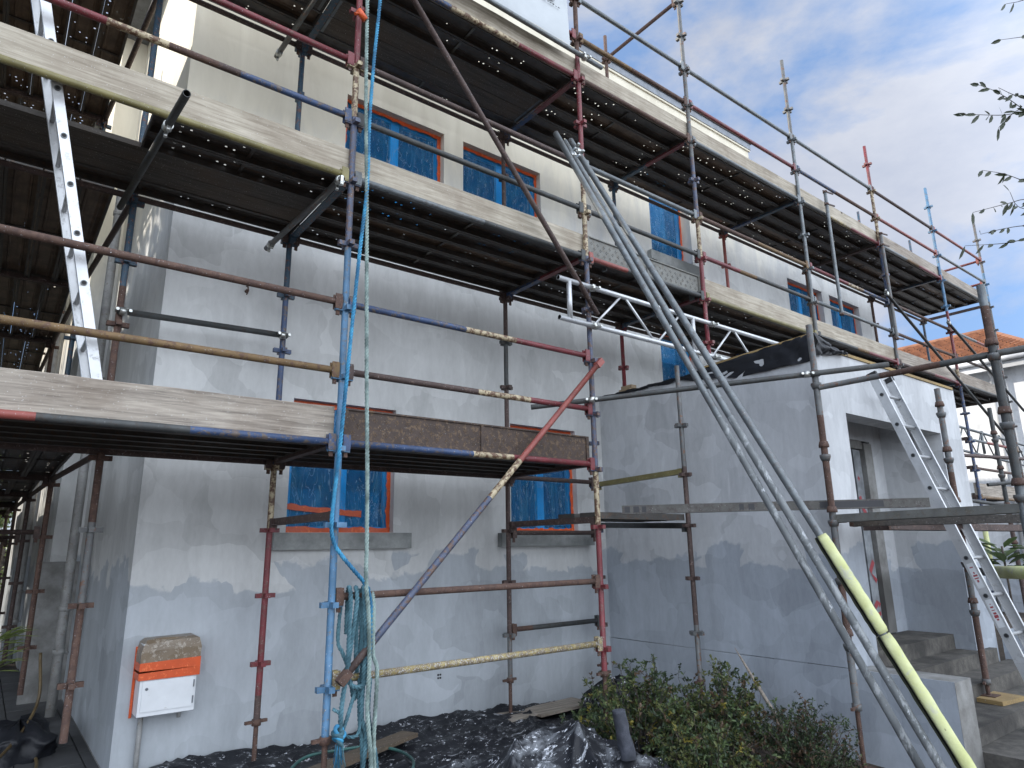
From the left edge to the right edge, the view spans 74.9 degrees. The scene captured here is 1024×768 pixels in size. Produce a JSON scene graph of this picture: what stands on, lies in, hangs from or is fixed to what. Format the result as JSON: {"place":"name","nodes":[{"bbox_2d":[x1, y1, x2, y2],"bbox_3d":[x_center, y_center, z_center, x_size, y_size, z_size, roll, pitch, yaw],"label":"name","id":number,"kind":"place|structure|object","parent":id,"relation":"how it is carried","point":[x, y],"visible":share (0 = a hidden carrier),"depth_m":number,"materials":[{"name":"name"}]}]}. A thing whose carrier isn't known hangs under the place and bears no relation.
{"place":"outdoors","nodes":[
{"label":"outdoors","id":0,"kind":"place"},
{"bbox_2d":[0,669,98,767],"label":"path","id":1,"kind":"structure","parent":0,"point":[74,751],"depth_m":6.06,"materials":[{"name":"stone"}]},
{"bbox_2d":[0,713,57,767],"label":"plastic sheet","id":2,"kind":"object","parent":1,"relation":"on","point":[37,738],"visible":0.97,"depth_m":5.15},
{"bbox_2d":[0,579,1023,767],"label":"ground","id":3,"kind":"structure","parent":0,"point":[761,752],"depth_m":9.46,"materials":[{"name":"soil"}]},
{"bbox_2d":[149,701,690,767],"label":"plastic sheet","id":4,"kind":"object","parent":3,"relation":"on","point":[442,739],"visible":0.38,"depth_m":5.37,"materials":[{"name":"plastic"}]},
{"bbox_2d":[308,731,417,767],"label":"board","id":5,"kind":"object","parent":4,"relation":"on","point":[351,757],"visible":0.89,"depth_m":5.02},
{"bbox_2d":[438,719,669,767],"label":"tarpaulin","id":6,"kind":"object","parent":4,"relation":"on","point":[571,743],"visible":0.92,"depth_m":4.53,"materials":[{"name":"black plastic"}]},
{"bbox_2d":[0,0,999,767],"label":"house","id":7,"kind":"structure","parent":3,"relation":"on","point":[178,546],"depth_m":6.57,"materials":[{"name":"paint"}]},
{"bbox_2d":[4,301,66,664],"bbox_3d":[-7.118,0.950,10.122,0.132,6.150,0.104,10,-17,-37],"label":"downpipe","id":8,"kind":"object","parent":7,"relation":"attached to","point":[20,591],"visible":0.37,"depth_m":9.71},
{"bbox_2d":[44,188,124,717],"bbox_3d":[-4.413,0.166,7.067,0.132,6.150,0.104,10,-17,-37],"label":"downpipe","id":9,"kind":"object","parent":7,"relation":"attached to","point":[59,651],"visible":0.54,"depth_m":6.69,"materials":[{"name":"metal"}]},
{"bbox_2d":[128,633,201,767],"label":"meter box","id":10,"kind":"object","parent":7,"relation":"attached to","point":[166,670],"visible":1,"depth_m":4.80,"materials":[{"name":"white plastic"}]},
{"bbox_2d":[140,675,194,712],"bbox_3d":[-2.463,2.218,4.786,0.340,0.205,0.013,10,-17,-37],"label":"door","id":11,"kind":"structure","parent":10,"relation":"in","point":[169,693],"depth_m":4.78,"materials":[{"name":"white plastic"}]},
{"bbox_2d":[272,400,411,549],"bbox_3d":[-1.551,0.846,6.174,1.300,1.320,0.255,10,-17,-37],"label":"window","id":12,"kind":"structure","parent":7,"relation":"in","point":[310,490],"depth_m":6.13,"materials":[{"name":"blue glass"}]},
{"bbox_2d":[333,99,440,234],"bbox_3d":[-1.270,-2.229,7.183,1.450,1.455,0.255,10,-17,-37],"label":"window","id":13,"kind":"structure","parent":7,"relation":"in","point":[385,148],"depth_m":7.42,"materials":[{"name":"blue glass"}]},
{"bbox_2d":[463,146,536,253],"bbox_3d":[-0.125,-2.042,8.045,1.440,1.465,0.255,10,-17,-37],"label":"window","id":14,"kind":"structure","parent":7,"relation":"in","point":[475,182],"depth_m":8.17,"materials":[{"name":"blue glass"}]},
{"bbox_2d":[498,425,594,546],"bbox_3d":[0.342,1.159,7.598,1.340,1.330,0.255,10,-17,-37],"label":"window","id":15,"kind":"structure","parent":7,"relation":"in","point":[530,500],"depth_m":7.60,"materials":[{"name":"blue glass"}]},
{"bbox_2d":[647,174,705,278],"bbox_3d":[2.355,-2.466,10.171,1.210,1.670,0.360,10,-17,-37],"label":"window","id":16,"kind":"structure","parent":7,"relation":"in","point":[664,224],"depth_m":10.29,"materials":[{"name":"blue glass"}]},
{"bbox_2d":[604,333,835,395],"bbox_3d":[2.133,-0.050,7.392,0.502,0.263,2.770,10,-17,-37],"label":"plastic sheet","id":17,"kind":"object","parent":7,"relation":"on","point":[789,352],"visible":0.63,"depth_m":6.59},
{"bbox_2d":[851,449,882,619],"bbox_3d":[4.033,1.756,7.585,0.177,2.025,0.024,10,-17,-37],"label":"door","id":18,"kind":"structure","parent":7,"relation":"attached to","point":[867,542],"depth_m":7.55,"materials":[{"name":"grey"}]},
{"bbox_2d":[867,371,1023,680],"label":"ladder","id":19,"kind":"object","parent":7,"relation":"on","point":[1007,634],"visible":0.89,"depth_m":6.11,"materials":[{"name":"metal"}]},
{"bbox_2d":[0,0,1023,767],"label":"scaffold","id":20,"kind":"object","parent":3,"relation":"on","point":[350,178],"visible":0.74,"depth_m":5.63,"materials":[{"name":"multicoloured metal"}]},
{"bbox_2d":[0,0,156,695],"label":"scaffold","id":21,"kind":"object","parent":20,"relation":"attached to","point":[49,483],"visible":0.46,"depth_m":6.84,"materials":[{"name":"metal"}]},
{"bbox_2d":[3,0,34,95],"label":"scaffold plank","id":22,"kind":"object","parent":21,"relation":"on","point":[19,14],"visible":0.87,"depth_m":6.22,"materials":[{"name":"metal"}]},
{"bbox_2d":[0,159,43,276],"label":"scaffold plank","id":23,"kind":"object","parent":21,"relation":"on","point":[20,198],"visible":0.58,"depth_m":5.58,"materials":[{"name":"metal"}]},
{"bbox_2d":[10,280,43,338],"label":"scaffold plank","id":24,"kind":"object","parent":21,"relation":"on","point":[27,297],"visible":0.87,"depth_m":7.59,"materials":[{"name":"metal"}]},
{"bbox_2d":[23,451,73,477],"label":"scaffold plank","id":25,"kind":"object","parent":21,"relation":"on","point":[41,461],"visible":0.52,"depth_m":5.81,"materials":[{"name":"metal"}]},
{"bbox_2d":[32,284,69,341],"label":"scaffold plank","id":26,"kind":"object","parent":21,"relation":"on","point":[52,303],"visible":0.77,"depth_m":7.73,"materials":[{"name":"metal"}]},
{"bbox_2d":[27,169,79,281],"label":"scaffold plank","id":27,"kind":"object","parent":21,"relation":"on","point":[44,260],"visible":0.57,"depth_m":5.93,"materials":[{"name":"metal"}]},
{"bbox_2d":[62,0,104,112],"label":"scaffold plank","id":28,"kind":"object","parent":21,"relation":"on","point":[77,39],"visible":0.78,"depth_m":6.33,"materials":[{"name":"metal"}]},
{"bbox_2d":[54,179,114,282],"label":"scaffold plank","id":29,"kind":"object","parent":21,"relation":"on","point":[94,206],"visible":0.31,"depth_m":5.65,"materials":[{"name":"metal"}]},
{"bbox_2d":[81,0,137,117],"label":"scaffold plank","id":30,"kind":"object","parent":21,"relation":"on","point":[110,44],"visible":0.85,"depth_m":6.42,"materials":[{"name":"metal"}]},
{"bbox_2d":[0,437,284,459],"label":"scaffold plank","id":31,"kind":"object","parent":20,"relation":"on","point":[81,444],"visible":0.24,"depth_m":4.83,"materials":[{"name":"metal"}]},
{"bbox_2d":[0,432,291,455],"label":"scaffold plank","id":32,"kind":"object","parent":20,"relation":"on","point":[108,441],"visible":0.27,"depth_m":4.64,"materials":[{"name":"wood"}]},
{"bbox_2d":[0,140,299,234],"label":"scaffold plank","id":33,"kind":"object","parent":20,"relation":"on","point":[30,156],"visible":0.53,"depth_m":5.22,"materials":[{"name":"metal"}]},
{"bbox_2d":[0,426,305,452],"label":"scaffold plank","id":34,"kind":"object","parent":20,"relation":"on","point":[123,437],"visible":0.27,"depth_m":4.46,"materials":[{"name":"wood"}]},
{"bbox_2d":[0,122,309,223],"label":"scaffold plank","id":35,"kind":"object","parent":20,"relation":"on","point":[29,139],"visible":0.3,"depth_m":4.98,"materials":[{"name":"metal"}]},
{"bbox_2d":[0,99,316,212],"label":"scaffold plank","id":36,"kind":"object","parent":20,"relation":"on","point":[30,119],"visible":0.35,"depth_m":4.69,"materials":[{"name":"metal"}]},
{"bbox_2d":[0,420,318,448],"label":"scaffold plank","id":37,"kind":"object","parent":20,"relation":"on","point":[24,424],"visible":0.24,"depth_m":4.27,"materials":[{"name":"metal"}]},
{"bbox_2d":[31,0,102,379],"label":"ladder","id":38,"kind":"object","parent":37,"relation":"on","point":[71,228],"visible":0.72,"depth_m":4.00,"materials":[{"name":"metal"}]},
{"bbox_2d":[0,367,334,437],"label":"toe board","id":39,"kind":"object","parent":20,"relation":"attached to","point":[36,391],"visible":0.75,"depth_m":3.91,"materials":[{"name":"wood"}]},
{"bbox_2d":[0,22,348,169],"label":"toe board","id":40,"kind":"object","parent":20,"relation":"attached to","point":[39,51],"visible":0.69,"depth_m":4.27,"materials":[{"name":"brown wood"}]},
{"bbox_2d":[141,125,324,202],"bbox_3d":[-1.988,-1.599,4.933,1.300,0.060,0.225,10,-17,-37],"label":"scaffold plank","id":41,"kind":"object","parent":20,"relation":"on","point":[231,167],"visible":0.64,"depth_m":4.94,"materials":[{"name":"metal"}]},
{"bbox_2d":[147,114,335,188],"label":"scaffold plank","id":42,"kind":"object","parent":20,"relation":"on","point":[197,138],"visible":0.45,"depth_m":4.77,"materials":[{"name":"metal"}]},
{"bbox_2d":[208,0,312,42],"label":"scaffold plank","id":43,"kind":"object","parent":20,"relation":"on","point":[272,15],"visible":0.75,"depth_m":6.12,"materials":[{"name":"metal"}]},
{"bbox_2d":[252,0,322,27],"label":"scaffold plank","id":44,"kind":"object","parent":20,"relation":"on","point":[285,7],"visible":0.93,"depth_m":6.06,"materials":[{"name":"metal"}]},
{"bbox_2d":[331,585,378,767],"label":"rope coil","id":45,"kind":"object","parent":20,"relation":"hanging from","point":[355,628],"visible":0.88,"depth_m":4.22,"materials":[{"name":"fabric"}]},
{"bbox_2d":[329,0,381,665],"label":"rope","id":46,"kind":"object","parent":20,"relation":"hanging from","point":[333,540],"visible":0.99,"depth_m":4.61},
{"bbox_2d":[364,0,372,767],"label":"rope","id":47,"kind":"object","parent":20,"relation":"hanging from","point":[369,638],"visible":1,"depth_m":4.57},
{"bbox_2d":[299,227,519,292],"bbox_3d":[-0.924,-1.212,6.588,2.380,0.060,0.225,10,-17,-37],"label":"scaffold plank","id":48,"kind":"object","parent":20,"relation":"on","point":[323,237],"visible":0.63,"depth_m":6.64,"materials":[{"name":"metal"}]},
{"bbox_2d":[311,31,516,132],"bbox_3d":[-0.954,-3.156,7.061,2.380,0.060,0.225,10,-17,-37],"label":"scaffold plank","id":49,"kind":"object","parent":20,"relation":"on","point":[381,64],"visible":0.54,"depth_m":7.01,"materials":[{"name":"metal"}]},
{"bbox_2d":[309,217,532,286],"bbox_3d":[-0.782,-1.258,6.410,2.380,0.060,0.225,10,-17,-37],"label":"scaffold plank","id":50,"kind":"object","parent":20,"relation":"on","point":[339,229],"visible":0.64,"depth_m":6.42,"materials":[{"name":"metal"}]},
{"bbox_2d":[320,16,529,122],"bbox_3d":[-0.812,-3.200,6.882,2.380,0.042,0.227,10,-17,-37],"label":"scaffold plank","id":51,"kind":"object","parent":20,"relation":"on","point":[386,52],"visible":0.86,"depth_m":6.79,"materials":[{"name":"metal"}]},
{"bbox_2d":[319,206,547,279],"bbox_3d":[-0.641,-1.304,6.231,2.380,0.060,0.225,10,-17,-37],"label":"scaffold plank","id":52,"kind":"object","parent":20,"relation":"on","point":[417,239],"visible":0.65,"depth_m":6.24,"materials":[{"name":"metal"}]},
{"bbox_2d":[314,451,552,470],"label":"scaffold plank","id":53,"kind":"object","parent":20,"relation":"on","point":[374,456],"visible":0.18,"depth_m":5.80,"materials":[{"name":"metal"}]},
{"bbox_2d":[330,0,541,111],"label":"scaffold plank","id":54,"kind":"object","parent":20,"relation":"on","point":[407,43],"visible":0.84,"depth_m":6.64,"materials":[{"name":"metal"}]},
{"bbox_2d":[323,448,567,467],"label":"scaffold plank","id":55,"kind":"object","parent":20,"relation":"on","point":[414,455],"visible":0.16,"depth_m":5.63,"materials":[{"name":"metal"}]},
{"bbox_2d":[330,194,562,272],"bbox_3d":[-0.499,-1.349,6.053,2.380,0.060,0.225,10,-17,-37],"label":"scaffold plank","id":56,"kind":"object","parent":20,"relation":"on","point":[408,222],"visible":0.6,"depth_m":6.05,"materials":[{"name":"metal"}]},
{"bbox_2d":[341,0,556,101],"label":"scaffold plank","id":57,"kind":"object","parent":20,"relation":"on","point":[415,27],"visible":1,"depth_m":6.60,"materials":[{"name":"metal"}]},
{"bbox_2d":[342,184,577,264],"bbox_3d":[-0.357,-1.395,5.874,2.380,0.060,0.225,10,-17,-37],"label":"scaffold plank","id":58,"kind":"object","parent":20,"relation":"on","point":[440,218],"visible":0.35,"depth_m":5.86,"materials":[{"name":"metal"}]},
{"bbox_2d":[343,408,589,460],"bbox_3d":[-0.246,0.432,5.310,2.330,0.224,0.048,10,-17,-37],"label":"toe board","id":59,"kind":"object","parent":20,"relation":"on","point":[391,428],"visible":0.95,"depth_m":5.17,"materials":[{"name":"brown wood"}]},
{"bbox_2d":[355,152,582,250],"bbox_3d":[-0.274,-1.511,5.790,2.412,0.225,0.040,10,-17,-37],"label":"toe board","id":60,"kind":"object","parent":20,"relation":"attached to","point":[401,179],"visible":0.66,"depth_m":5.66,"materials":[{"name":"brown wood"}]},
{"bbox_2d":[385,0,570,90],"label":"scaffold plank","id":61,"kind":"object","parent":20,"relation":"on","point":[464,30],"visible":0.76,"depth_m":6.49,"materials":[{"name":"metal"}]},
{"bbox_2d":[430,0,574,76],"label":"toe board","id":62,"kind":"object","parent":20,"relation":"attached to","point":[473,8],"visible":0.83,"depth_m":6.48,"materials":[{"name":"brown wood"}]},
{"bbox_2d":[495,0,569,44],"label":"banner","id":63,"kind":"object","parent":20,"relation":"attached to","point":[550,17],"visible":1,"depth_m":6.64,"materials":[{"name":"white fabric"}]},
{"bbox_2d":[515,289,634,323],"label":"scaffold plank","id":64,"kind":"object","parent":20,"relation":"on","point":[556,301],"visible":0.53,"depth_m":7.81,"materials":[{"name":"metal"}]},
{"bbox_2d":[523,110,639,173],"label":"scaffold plank","id":65,"kind":"object","parent":20,"relation":"on","point":[549,129],"visible":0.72,"depth_m":8.23,"materials":[{"name":"metal"}]},
{"bbox_2d":[527,282,649,318],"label":"scaffold plank","id":66,"kind":"object","parent":20,"relation":"on","point":[545,288],"visible":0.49,"depth_m":7.71,"materials":[{"name":"metal"}]},
{"bbox_2d":[536,102,653,165],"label":"scaffold plank","id":67,"kind":"object","parent":20,"relation":"on","point":[565,121],"visible":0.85,"depth_m":8.02,"materials":[{"name":"metal"}]},
{"bbox_2d":[549,94,668,157],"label":"scaffold plank","id":68,"kind":"object","parent":20,"relation":"on","point":[609,126],"visible":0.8,"depth_m":7.83,"materials":[{"name":"metal"}]},
{"bbox_2d":[556,268,680,306],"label":"scaffold plank","id":69,"kind":"object","parent":20,"relation":"on","point":[617,287],"visible":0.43,"depth_m":7.33,"materials":[{"name":"metal"}]},
{"bbox_2d":[563,85,683,149],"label":"scaffold plank","id":70,"kind":"object","parent":20,"relation":"on","point":[627,118],"visible":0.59,"depth_m":7.65,"materials":[{"name":"metal"}]},
{"bbox_2d":[580,62,686,138],"bbox_3d":[1.380,-3.171,7.528,1.822,0.226,0.039,10,-17,-37],"label":"toe board","id":71,"kind":"object","parent":20,"relation":"attached to","point":[626,94],"visible":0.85,"depth_m":7.48,"materials":[{"name":"brown wood"}]},
{"bbox_2d":[573,262,695,302],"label":"scaffold plank","id":72,"kind":"object","parent":20,"relation":"on","point":[615,275],"visible":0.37,"depth_m":7.12,"materials":[{"name":"metal"}]},
{"bbox_2d":[588,236,700,291],"bbox_3d":[1.420,-1.227,7.058,1.770,0.224,0.048,10,-17,-37],"label":"toe board","id":73,"kind":"object","parent":20,"relation":"on","point":[604,251],"visible":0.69,"depth_m":7.14,"materials":[{"name":"grey metal"}]},
{"bbox_2d":[556,275,778,360],"bbox_3d":[2.088,-0.504,7.242,4.200,0.441,0.085,10,-17,-37],"label":"lattice girder","id":74,"kind":"object","parent":20,"relation":"attached to","point":[596,325],"visible":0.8,"depth_m":6.58,"materials":[{"name":"metal"}]},
{"bbox_2d":[632,169,749,224],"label":"scaffold plank","id":75,"kind":"object","parent":20,"relation":"on","point":[686,195],"visible":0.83,"depth_m":9.41,"materials":[{"name":"metal"}]},
{"bbox_2d":[646,161,763,218],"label":"scaffold plank","id":76,"kind":"object","parent":20,"relation":"on","point":[664,170],"visible":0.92,"depth_m":9.30,"materials":[{"name":"metal"}]},
{"bbox_2d":[659,152,777,212],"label":"scaffold plank","id":77,"kind":"object","parent":20,"relation":"on","point":[682,164],"visible":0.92,"depth_m":9.09,"materials":[{"name":"metal"}]},
{"bbox_2d":[675,146,793,206],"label":"scaffold plank","id":78,"kind":"object","parent":20,"relation":"on","point":[721,168],"visible":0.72,"depth_m":8.91,"materials":[{"name":"metal"}]},
{"bbox_2d":[680,305,791,341],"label":"scaffold plank","id":79,"kind":"object","parent":20,"relation":"on","point":[725,321],"visible":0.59,"depth_m":8.67,"materials":[{"name":"metal"}]},
{"bbox_2d":[687,126,796,199],"bbox_3d":[3.071,-2.888,8.799,2.432,0.224,0.039,10,-17,-37],"label":"toe board","id":80,"kind":"object","parent":20,"relation":"attached to","point":[701,137],"visible":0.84,"depth_m":8.73,"materials":[{"name":"brown wood"}]},
{"bbox_2d":[688,301,805,337],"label":"scaffold plank","id":81,"kind":"object","parent":20,"relation":"on","point":[731,313],"visible":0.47,"depth_m":8.48,"materials":[{"name":"metal"}]},
{"bbox_2d":[700,279,813,330],"bbox_3d":[3.102,-0.945,8.326,2.432,0.226,0.040,10,-17,-37],"label":"toe board","id":82,"kind":"object","parent":20,"relation":"attached to","point":[738,298],"visible":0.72,"depth_m":8.24,"materials":[{"name":"brown wood"}]},
{"bbox_2d":[742,221,831,263],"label":"scaffold plank","id":83,"kind":"object","parent":20,"relation":"on","point":[778,238],"visible":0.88,"depth_m":10.87,"materials":[{"name":"metal"}]},
{"bbox_2d":[755,215,845,257],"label":"scaffold plank","id":84,"kind":"object","parent":20,"relation":"on","point":[778,226],"visible":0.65,"depth_m":10.67,"materials":[{"name":"metal"}]},
{"bbox_2d":[769,209,859,253],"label":"scaffold plank","id":85,"kind":"object","parent":20,"relation":"on","point":[793,221],"visible":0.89,"depth_m":10.54,"materials":[{"name":"metal"}]},
{"bbox_2d":[784,205,873,249],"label":"scaffold plank","id":86,"kind":"object","parent":20,"relation":"on","point":[814,218],"visible":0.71,"depth_m":10.40,"materials":[{"name":"metal"}]},
{"bbox_2d":[812,318,894,358],"bbox_3d":[5.034,-0.621,9.780,2.432,0.225,0.039,10,-17,-37],"label":"toe board","id":87,"kind":"object","parent":20,"relation":"attached to","point":[842,335],"visible":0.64,"depth_m":9.73,"materials":[{"name":"brown wood"}]},
{"bbox_2d":[559,654,699,755],"bbox_3d":[1.004,2.667,5.504,0.973,0.798,1.295,-10,-17,34],"label":"shrub","id":88,"kind":"object","parent":3,"relation":"on","point":[641,712],"visible":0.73,"depth_m":5.42,"materials":[{"name":"green plant"}]},
{"bbox_2d":[642,702,781,767],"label":"shrub","id":89,"kind":"object","parent":3,"relation":"on","point":[708,749],"visible":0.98,"depth_m":4.75,"materials":[{"name":"green plant"}]},
{"bbox_2d":[652,654,793,759],"bbox_3d":[1.737,2.662,5.506,1.049,0.826,1.104,10,-17,-37],"label":"shrub","id":90,"kind":"object","parent":3,"relation":"on","point":[720,709],"visible":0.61,"depth_m":5.41,"materials":[{"name":"green plant"}]},
{"bbox_2d":[553,131,925,767],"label":"scaffold tube","id":91,"kind":"object","parent":3,"relation":"on","point":[908,746],"visible":1,"depth_m":4.25,"materials":[{"name":"metal"}]},
{"bbox_2d":[563,139,945,767],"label":"scaffold tube","id":92,"kind":"object","parent":3,"relation":"on","point":[914,723],"visible":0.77,"depth_m":4.17,"materials":[{"name":"metal"}]},
{"bbox_2d":[568,138,976,767],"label":"scaffold tube","id":93,"kind":"object","parent":3,"relation":"on","point":[904,668],"visible":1,"depth_m":3.95,"materials":[{"name":"metal"}]},
{"bbox_2d":[745,691,866,767],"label":"shrub","id":94,"kind":"object","parent":3,"relation":"on","point":[810,750],"visible":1,"depth_m":4.87,"materials":[{"name":"green plant"}]},
{"bbox_2d":[805,284,1023,767],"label":"scaffold","id":95,"kind":"object","parent":3,"relation":"on","point":[993,354],"visible":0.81,"depth_m":5.46,"materials":[{"name":"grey metal"}]},
{"bbox_2d":[531,362,888,409],"bbox_3d":[1.684,0.021,5.875,3.071,0.272,0.086,-3,-14,9],"label":"scaffold tube","id":96,"kind":"object","parent":95,"relation":"attached to","point":[803,374],"visible":0.97,"depth_m":5.83,"materials":[{"name":"metal"}]},
{"bbox_2d":[833,503,1019,522],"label":"scaffold plank","id":97,"kind":"object","parent":95,"relation":"on","point":[944,512],"visible":1,"depth_m":4.95,"materials":[{"name":"grey wood"}]},
{"bbox_2d":[622,498,930,514],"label":"metal beam","id":98,"kind":"structure","parent":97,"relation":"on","point":[810,505],"depth_m":5.71,"materials":[{"name":"grey"}]},
{"bbox_2d":[849,514,1020,526],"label":"scaffold plank","id":99,"kind":"object","parent":95,"relation":"on","point":[990,519],"visible":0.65,"depth_m":5.29,"materials":[{"name":"wood"}]},
{"bbox_2d":[863,524,1022,531],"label":"scaffold plank","id":100,"kind":"object","parent":95,"relation":"on","point":[999,527],"visible":0.65,"depth_m":6.20,"materials":[{"name":"grey wood"}]},
{"bbox_2d":[809,630,1023,767],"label":"steps","id":101,"kind":"structure","parent":3,"relation":"on","point":[1001,730],"depth_m":6.41,"materials":[{"name":"concrete"}]},
{"bbox_2d":[856,666,984,767],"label":"stair cheek wall","id":102,"kind":"structure","parent":3,"relation":"on","point":[968,719],"depth_m":5.03,"materials":[{"name":"concrete"}]},
{"bbox_2d":[898,329,1023,612],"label":"house","id":103,"kind":"structure","parent":3,"relation":"on","point":[1013,369],"depth_m":17.05,"materials":[{"name":"paint"}]},
{"bbox_2d":[953,0,1023,258],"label":"tree","id":104,"kind":"object","parent":3,"relation":"on","point":[1020,113],"visible":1,"depth_m":5.18,"materials":[{"name":"green plant"}]},
{"bbox_2d":[0,0,1023,539],"label":"sky","id":105,"kind":"structure","parent":0,"point":[890,78],"materials":[{"name":"blue"}]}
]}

